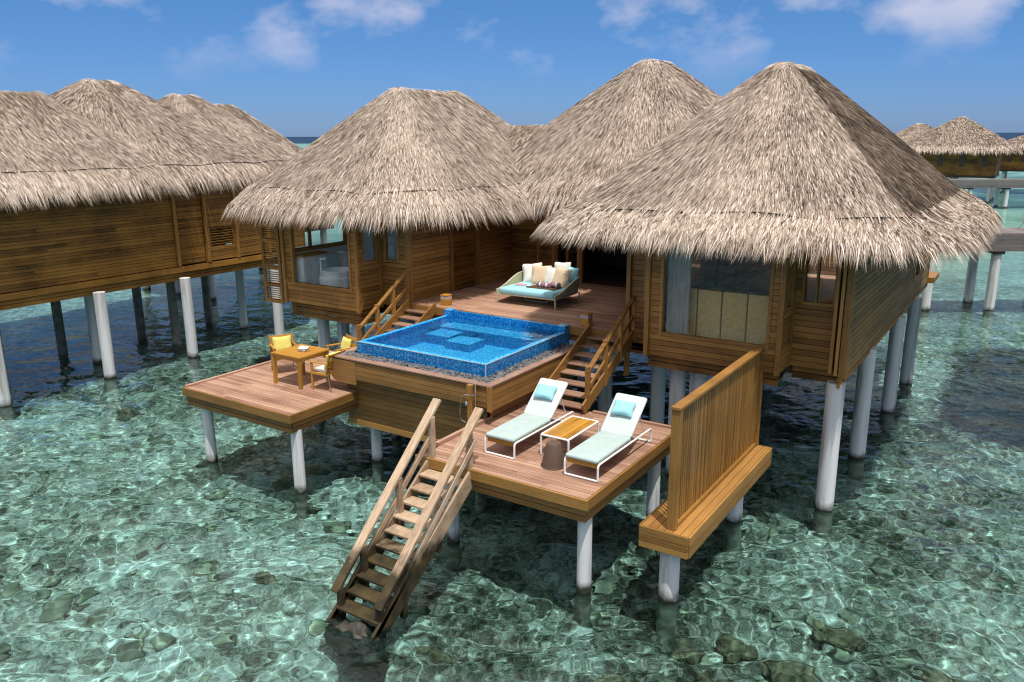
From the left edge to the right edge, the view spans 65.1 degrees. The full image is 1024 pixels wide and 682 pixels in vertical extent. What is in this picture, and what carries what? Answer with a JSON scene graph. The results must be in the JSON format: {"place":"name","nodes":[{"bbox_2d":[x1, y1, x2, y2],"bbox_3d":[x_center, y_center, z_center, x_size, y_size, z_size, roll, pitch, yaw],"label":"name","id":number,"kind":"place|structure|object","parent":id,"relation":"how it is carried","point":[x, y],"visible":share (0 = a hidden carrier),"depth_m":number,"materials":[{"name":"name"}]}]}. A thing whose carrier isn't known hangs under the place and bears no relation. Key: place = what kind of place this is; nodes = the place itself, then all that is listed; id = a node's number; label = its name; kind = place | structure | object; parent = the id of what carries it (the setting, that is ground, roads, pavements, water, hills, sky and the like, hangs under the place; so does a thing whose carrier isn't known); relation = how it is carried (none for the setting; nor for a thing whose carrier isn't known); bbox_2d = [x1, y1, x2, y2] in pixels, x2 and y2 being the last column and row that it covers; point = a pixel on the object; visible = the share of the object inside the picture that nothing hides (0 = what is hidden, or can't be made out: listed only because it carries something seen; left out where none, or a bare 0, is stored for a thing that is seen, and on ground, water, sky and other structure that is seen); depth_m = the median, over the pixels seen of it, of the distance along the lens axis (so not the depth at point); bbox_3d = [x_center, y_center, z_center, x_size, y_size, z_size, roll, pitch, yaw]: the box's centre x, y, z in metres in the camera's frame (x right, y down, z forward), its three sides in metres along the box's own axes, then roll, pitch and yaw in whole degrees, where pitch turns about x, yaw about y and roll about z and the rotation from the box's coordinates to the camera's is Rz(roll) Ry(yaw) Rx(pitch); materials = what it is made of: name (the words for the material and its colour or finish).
{"place":"outdoors","nodes":[
{"label":"outdoors","id":0,"kind":"place"},
{"bbox_2d":[0,133,1023,681],"bbox_3d":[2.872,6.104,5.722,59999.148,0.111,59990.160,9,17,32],"label":"sea water","id":1,"kind":"structure","parent":0,"point":[142,539],"depth_m":15.00,"materials":[{"name":"teal liquid"}]},
{"bbox_2d":[335,620,368,638],"bbox_3d":[-2.431,4.853,12.415,1.335,1.018,0.833,9,17,32],"label":"rock footing","id":2,"kind":"object","parent":1,"relation":"in","point":[355,628],"visible":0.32,"depth_m":12.31,"materials":[{"name":"grey stone"}]},
{"bbox_2d":[0,0,1023,136],"label":"sky","id":3,"kind":"structure","parent":0,"point":[300,68],"materials":[{"name":"blue"}]},
{"bbox_3d":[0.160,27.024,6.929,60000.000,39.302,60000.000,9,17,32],"label":"sea bed","id":4,"kind":"structure","parent":0,"visible":0},
{"bbox_2d":[0,78,305,406],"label":"overwater villa","id":5,"kind":"object","parent":4,"relation":"on","point":[107,186],"visible":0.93,"depth_m":26.05,"materials":[{"name":"beige plant"}]},
{"bbox_2d":[143,104,333,299],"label":"overwater villa","id":6,"kind":"object","parent":4,"relation":"on","point":[232,109],"visible":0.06,"depth_m":40.04,"materials":[{"name":"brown wood"}]},
{"bbox_2d":[182,350,401,493],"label":"dining deck","id":7,"kind":"structure","parent":4,"relation":"on","point":[255,394],"depth_m":17.86,"materials":[{"name":"brown wood"}]},
{"bbox_2d":[268,333,296,373],"bbox_3d":[-5.535,0.306,19.490,0.600,0.865,0.586,-8,16,-28],"label":"armchair","id":8,"kind":"object","parent":7,"relation":"on","point":[272,347],"visible":0.41,"depth_m":19.52,"materials":[{"name":"brown wood"}]},
{"bbox_2d":[272,335,291,350],"bbox_3d":[-5.592,0.060,19.528,0.456,0.354,0.141,-8,2,-28],"label":"cushion","id":9,"kind":"object","parent":8,"relation":"on","point":[280,343],"visible":0.86,"depth_m":19.47,"materials":[{"name":"fabric"}]},
{"bbox_2d":[270,344,328,388],"bbox_3d":[-4.899,0.584,18.645,0.937,0.740,0.937,9,17,32],"label":"dining table","id":10,"kind":"object","parent":7,"relation":"on","point":[296,356],"visible":0.81,"depth_m":18.41,"materials":[{"name":"brown wood"}]},
{"bbox_2d":[298,345,309,351],"bbox_3d":[-4.830,0.183,18.531,0.291,0.172,0.244,3,15,14],"label":"table centrepiece","id":11,"kind":"object","parent":10,"relation":"on","point":[303,348],"visible":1,"depth_m":18.48,"materials":[{"name":"white ceramic"}]},
{"bbox_2d":[309,349,346,391],"bbox_3d":[-4.155,0.637,18.167,0.586,0.865,0.600,7,16,27],"label":"armchair","id":12,"kind":"object","parent":7,"relation":"on","point":[319,369],"visible":0.62,"depth_m":17.97,"materials":[{"name":"brown wood"}]},
{"bbox_2d":[324,351,338,368],"bbox_3d":[-4.056,0.427,18.062,0.130,0.354,0.456,22,22,22],"label":"cushion","id":13,"kind":"object","parent":12,"relation":"on","point":[326,358],"visible":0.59,"depth_m":17.91,"materials":[{"name":"fabric"}]},
{"bbox_2d":[325,334,357,353],"bbox_3d":[-4.091,0.335,19.344,0.586,0.865,0.600,-11,18,-35],"label":"armchair","id":14,"kind":"object","parent":7,"relation":"on","point":[351,338],"visible":0.27,"depth_m":19.32,"materials":[{"name":"brown wood"}]},
{"bbox_2d":[341,336,351,350],"bbox_3d":[-4.003,0.096,19.352,0.139,0.354,0.456,6,7,-38],"label":"cushion","id":15,"kind":"object","parent":14,"relation":"on","point":[346,342],"visible":0.72,"depth_m":19.25,"materials":[{"name":"fabric"}]},
{"bbox_2d":[356,268,436,340],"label":"terrace staircase","id":16,"kind":"structure","parent":7,"relation":"on","point":[397,316],"depth_m":20.89,"materials":[{"name":"brown wood"}]},
{"bbox_2d":[331,308,580,461],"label":"plunge pool","id":17,"kind":"structure","parent":4,"relation":"on","point":[400,379],"depth_m":17.57,"materials":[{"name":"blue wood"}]},
{"bbox_2d":[460,383,475,422],"bbox_3d":[-0.860,1.226,15.846,0.344,0.861,0.164,9,17,32],"label":"outdoor shower","id":18,"kind":"object","parent":17,"relation":"attached to","point":[469,402],"visible":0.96,"depth_m":15.79,"materials":[{"name":"brown wood"}]},
{"bbox_2d":[415,400,670,593],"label":"sun deck","id":19,"kind":"structure","parent":4,"relation":"on","point":[524,478],"depth_m":13.88,"materials":[{"name":"brown wood"}]},
{"bbox_2d":[328,398,483,637],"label":"sea staircase","id":20,"kind":"structure","parent":19,"relation":"attached to","point":[402,580],"depth_m":13.20,"materials":[{"name":"brown wood"}]},
{"bbox_2d":[484,378,573,459],"bbox_3d":[0.362,1.384,15.067,0.662,0.927,2.160,9,17,32],"label":"sun lounger","id":21,"kind":"object","parent":19,"relation":"on","point":[536,416],"visible":0.98,"depth_m":14.99,"materials":[{"name":"white metal"}]},
{"bbox_2d":[534,384,557,399],"bbox_3d":[0.643,0.977,15.445,0.417,0.134,0.315,8,57,29],"label":"pillow","id":22,"kind":"object","parent":21,"relation":"on","point":[545,391],"visible":1,"depth_m":15.38,"materials":[{"name":"teal fabric"}]},
{"bbox_2d":[541,440,566,469],"bbox_3d":[0.720,1.950,13.857,0.450,0.425,0.450,9,17,32],"label":"stool","id":23,"kind":"object","parent":19,"relation":"on","point":[553,457],"visible":0.93,"depth_m":13.72,"materials":[{"name":"brown wood"}]},
{"bbox_2d":[540,415,598,453],"bbox_3d":[1.063,1.752,14.662,0.600,0.390,1.160,9,17,32],"label":"side table","id":24,"kind":"object","parent":19,"relation":"on","point":[571,427],"visible":0.99,"depth_m":14.54,"materials":[{"name":"brown wood"}]},
{"bbox_2d":[549,295,635,414],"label":"terrace staircase","id":25,"kind":"structure","parent":19,"relation":"on","point":[620,346],"depth_m":17.34,"materials":[{"name":"brown wood"}]},
{"bbox_2d":[564,393,651,482],"bbox_3d":[1.732,1.619,14.120,0.662,0.927,2.160,9,17,32],"label":"sun lounger","id":26,"kind":"object","parent":19,"relation":"on","point":[611,438],"visible":0.99,"depth_m":14.07,"materials":[{"name":"white fabric"}]},
{"bbox_2d":[610,399,636,416],"bbox_3d":[2.012,1.212,14.498,0.417,0.138,0.315,8,57,29],"label":"pillow","id":27,"kind":"object","parent":26,"relation":"on","point":[623,408],"visible":1,"depth_m":14.44,"materials":[{"name":"teal fabric"}]},
{"bbox_2d":[221,59,1004,510],"bbox_3d":[3.408,-3.072,25.431,20.819,11.480,17.782,9,17,32],"label":"overwater villa","id":28,"kind":"object","parent":4,"relation":"on","point":[825,215],"visible":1,"depth_m":19.78,"materials":[{"name":"beige plant"}]},
{"bbox_2d":[295,251,327,283],"bbox_3d":[-5.762,-1.904,23.116,0.400,1.268,0.960,9,17,32],"label":"bathroom counter","id":29,"kind":"object","parent":28,"relation":"on","point":[308,266],"visible":0.7,"depth_m":22.82,"materials":[{"name":"white paint"}]},
{"bbox_2d":[288,214,351,291],"bbox_3d":[-5.210,-2.475,21.835,2.300,2.090,0.122,9,17,32],"label":"window","id":30,"kind":"structure","parent":28,"relation":"in","point":[291,230],"depth_m":22.26,"materials":[{"name":"brown wood"}]},
{"bbox_2d":[295,217,346,250],"bbox_3d":[-5.679,-3.356,23.487,0.122,1.200,2.180,9,17,32],"label":"window","id":31,"kind":"structure","parent":28,"relation":"in","point":[309,246],"depth_m":23.44,"materials":[{"name":"brown wood"}]},
{"bbox_2d":[319,258,349,287],"bbox_3d":[-4.928,-1.766,22.732,1.040,1.183,1.040,9,17,32],"label":"bathtub","id":32,"kind":"object","parent":28,"relation":"on","point":[336,276],"visible":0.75,"depth_m":22.34,"materials":[{"name":"white ceramic"}]},
{"bbox_2d":[360,212,378,264],"bbox_3d":[-3.834,-2.747,21.372,0.122,1.350,0.600,9,17,32],"label":"window","id":33,"kind":"structure","parent":28,"relation":"in","point":[375,239],"depth_m":21.54,"materials":[{"name":"brown wood"}]},
{"bbox_2d":[382,216,399,262],"bbox_3d":[-3.221,-2.789,21.524,0.530,1.350,0.122,9,17,32],"label":"window","id":34,"kind":"structure","parent":28,"relation":"in","point":[385,237],"depth_m":21.60,"materials":[{"name":"brown wood"}]},
{"bbox_2d":[440,293,451,305],"bbox_3d":[-1.742,-1.093,21.231,0.224,0.287,0.224,9,17,32],"label":"deck lantern","id":35,"kind":"object","parent":28,"relation":"on","point":[445,299],"visible":1,"depth_m":21.16,"materials":[{"name":"brown wood"}]},
{"bbox_2d":[453,213,474,289],"bbox_3d":[-1.430,-2.606,23.384,0.140,2.150,1.100,9,17,32],"label":"louvred door","id":36,"kind":"structure","parent":28,"relation":"in","point":[463,237],"depth_m":23.43,"materials":[{"name":"brown wood"}]},
{"bbox_2d":[496,271,579,309],"bbox_3d":[0.802,-1.416,21.637,1.898,0.686,1.695,9,17,32],"label":"daybed","id":37,"kind":"object","parent":28,"relation":"on","point":[509,287],"visible":0.73,"depth_m":21.15,"materials":[{"name":"teal fabric"}]},
{"bbox_2d":[522,262,541,281],"bbox_3d":[0.574,-1.881,22.169,0.556,0.551,0.183,-4,-8,5],"label":"cushion","id":38,"kind":"object","parent":37,"relation":"on","point":[527,270],"visible":0.62,"depth_m":22.12,"materials":[{"name":"beige fabric"}]},
{"bbox_2d":[530,265,551,283],"bbox_3d":[0.792,-1.801,21.893,0.556,0.551,0.184,4,-11,19],"label":"cushion","id":39,"kind":"object","parent":37,"relation":"on","point":[538,273],"visible":0.83,"depth_m":21.84,"materials":[{"name":"beige fabric"}]},
{"bbox_2d":[526,284,561,290],"bbox_3d":[0.843,-1.430,21.275,0.880,0.043,0.380,9,17,32],"label":"serving tray","id":40,"kind":"object","parent":37,"relation":"on","point":[536,287],"visible":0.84,"depth_m":21.11,"materials":[{"name":"brown wood"}]},
{"bbox_2d":[537,282,550,287],"bbox_3d":[0.848,-1.476,21.197,0.380,0.147,0.149,9,17,32],"label":"rolled towel","id":41,"kind":"object","parent":40,"relation":"on","point":[543,285],"visible":1,"depth_m":21.14,"materials":[{"name":"beige fabric"}]},
{"bbox_2d":[546,282,560,287],"bbox_3d":[1.092,-1.480,21.203,0.380,0.147,0.149,7,16,27],"label":"rolled towel","id":42,"kind":"object","parent":40,"relation":"on","point":[555,285],"visible":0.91,"depth_m":21.13,"materials":[{"name":"beige fabric"}]},
{"bbox_2d":[544,266,555,282],"bbox_3d":[1.105,-1.738,21.721,0.573,0.532,0.185,11,-2,28],"label":"cushion","id":43,"kind":"object","parent":37,"relation":"on","point":[549,273],"visible":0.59,"depth_m":21.68,"materials":[{"name":"beige fabric"}]},
{"bbox_2d":[552,267,571,287],"bbox_3d":[1.316,-1.685,21.468,0.556,0.551,0.180,18,-1,40],"label":"cushion","id":44,"kind":"object","parent":37,"relation":"on","point":[562,276],"visible":0.89,"depth_m":21.35,"materials":[{"name":"beige fabric"}]},
{"bbox_2d":[554,262,570,268],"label":"cushion","id":45,"kind":"object","parent":37,"relation":"on","point":[566,265],"visible":0.36,"depth_m":21.76,"materials":[{"name":"beige fabric"}]},
{"bbox_2d":[568,267,578,282],"bbox_3d":[1.615,-1.766,21.615,0.185,0.453,0.456,9,6,-37],"label":"cushion","id":46,"kind":"object","parent":37,"relation":"on","point":[574,274],"visible":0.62,"depth_m":21.47,"materials":[{"name":"teal fabric"}]},
{"bbox_2d":[556,209,578,267],"bbox_3d":[1.707,-2.909,24.372,0.820,2.190,0.122,9,17,32],"label":"window","id":47,"kind":"structure","parent":28,"relation":"in","point":[557,241],"depth_m":24.41,"materials":[{"name":"brown wood"}]},
{"bbox_2d":[580,312,592,325],"bbox_3d":[1.755,-0.522,18.921,0.224,0.287,0.224,9,17,32],"label":"deck lantern","id":48,"kind":"object","parent":28,"relation":"on","point":[586,318],"visible":0.96,"depth_m":18.84,"materials":[{"name":"brown wood"}]},
{"bbox_2d":[643,239,646,300],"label":"window","id":49,"kind":"structure","parent":28,"relation":"in","point":[646,239],"depth_m":17.45,"materials":[{"name":"brown wood"}]},
{"bbox_2d":[665,241,691,333],"bbox_3d":[3.430,-0.951,16.515,0.506,2.600,0.108,9,17,32],"label":"curtain","id":50,"kind":"object","parent":28,"relation":"hanging from","point":[678,292],"visible":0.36,"depth_m":16.45,"materials":[{"name":"grey fabric"}]},
{"bbox_2d":[700,244,706,285],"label":"window","id":51,"kind":"structure","parent":28,"relation":"in","point":[703,258],"depth_m":21.27,"materials":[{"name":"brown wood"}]},
{"bbox_2d":[658,237,775,349],"bbox_3d":[4.019,-1.000,15.865,2.280,2.090,0.122,9,17,32],"label":"window","id":52,"kind":"structure","parent":28,"relation":"in","point":[663,256],"depth_m":16.17,"materials":[{"name":"brown wood"}]},
{"bbox_2d":[688,285,768,344],"bbox_3d":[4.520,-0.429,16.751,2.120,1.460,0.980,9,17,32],"label":"headboard","id":53,"kind":"object","parent":28,"relation":"on","point":[730,314],"depth_m":16.22,"materials":[{"name":"beige fabric"}]},
{"bbox_2d":[786,244,797,311],"bbox_3d":[5.324,-1.262,15.367,0.122,1.350,0.460,9,17,32],"label":"window","id":54,"kind":"structure","parent":28,"relation":"in","point":[793,266],"depth_m":15.49,"materials":[{"name":"brown wood"}]},
{"bbox_2d":[800,247,838,306],"bbox_3d":[5.951,-1.315,15.419,0.660,1.280,0.122,9,17,32],"label":"window","id":55,"kind":"structure","parent":28,"relation":"in","point":[815,302],"depth_m":15.49,"materials":[{"name":"brown wood"}]},
{"bbox_2d":[913,249,921,281],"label":"window","id":56,"kind":"structure","parent":28,"relation":"in","point":[917,269],"depth_m":22.56,"materials":[{"name":"brown wood"}]},
{"bbox_2d":[922,252,929,262],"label":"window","id":57,"kind":"structure","parent":28,"relation":"in","point":[924,256],"depth_m":23.53,"materials":[{"name":"brown wood"}]},
{"bbox_2d":[638,346,771,601],"bbox_3d":[3.606,3.015,14.529,0.866,5.100,4.465,9,17,32],"label":"privacy screen","id":58,"kind":"object","parent":4,"relation":"on","point":[693,510],"visible":0.95,"depth_m":13.53,"materials":[{"name":"brown wood"}]},
{"bbox_2d":[895,116,1023,202],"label":"overwater villa","id":59,"kind":"object","parent":4,"relation":"on","point":[960,147],"visible":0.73,"depth_m":87.31,"materials":[{"name":"beige plant"}]},
{"bbox_2d":[937,152,943,166],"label":"window","id":60,"kind":"structure","parent":59,"relation":"in","point":[940,158],"depth_m":88.27,"materials":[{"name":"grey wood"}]},
{"bbox_2d":[959,152,965,166],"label":"window","id":61,"kind":"structure","parent":59,"relation":"in","point":[962,157],"depth_m":87.14,"materials":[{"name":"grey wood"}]},
{"bbox_2d":[981,153,988,166],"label":"window","id":62,"kind":"structure","parent":59,"relation":"in","point":[985,157],"depth_m":86.00,"materials":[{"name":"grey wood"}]},
{"bbox_2d":[921,227,1023,310],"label":"boardwalk","id":63,"kind":"structure","parent":4,"relation":"on","point":[1009,239],"depth_m":33.88,"materials":[{"name":"grey wood"}]},
{"bbox_2d":[949,179,1023,207],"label":"boardwalk","id":64,"kind":"structure","parent":4,"relation":"on","point":[970,185],"depth_m":80.27,"materials":[{"name":"grey wood"}]},
{"bbox_2d":[1000,135,1023,191],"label":"overwater villa","id":65,"kind":"object","parent":4,"relation":"on","point":[1012,162],"visible":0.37,"depth_m":100.12,"materials":[{"name":"brown wood"}]},
{"bbox_2d":[1006,151,1012,161],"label":"window","id":66,"kind":"structure","parent":65,"relation":"in","point":[1009,157],"depth_m":100.17,"materials":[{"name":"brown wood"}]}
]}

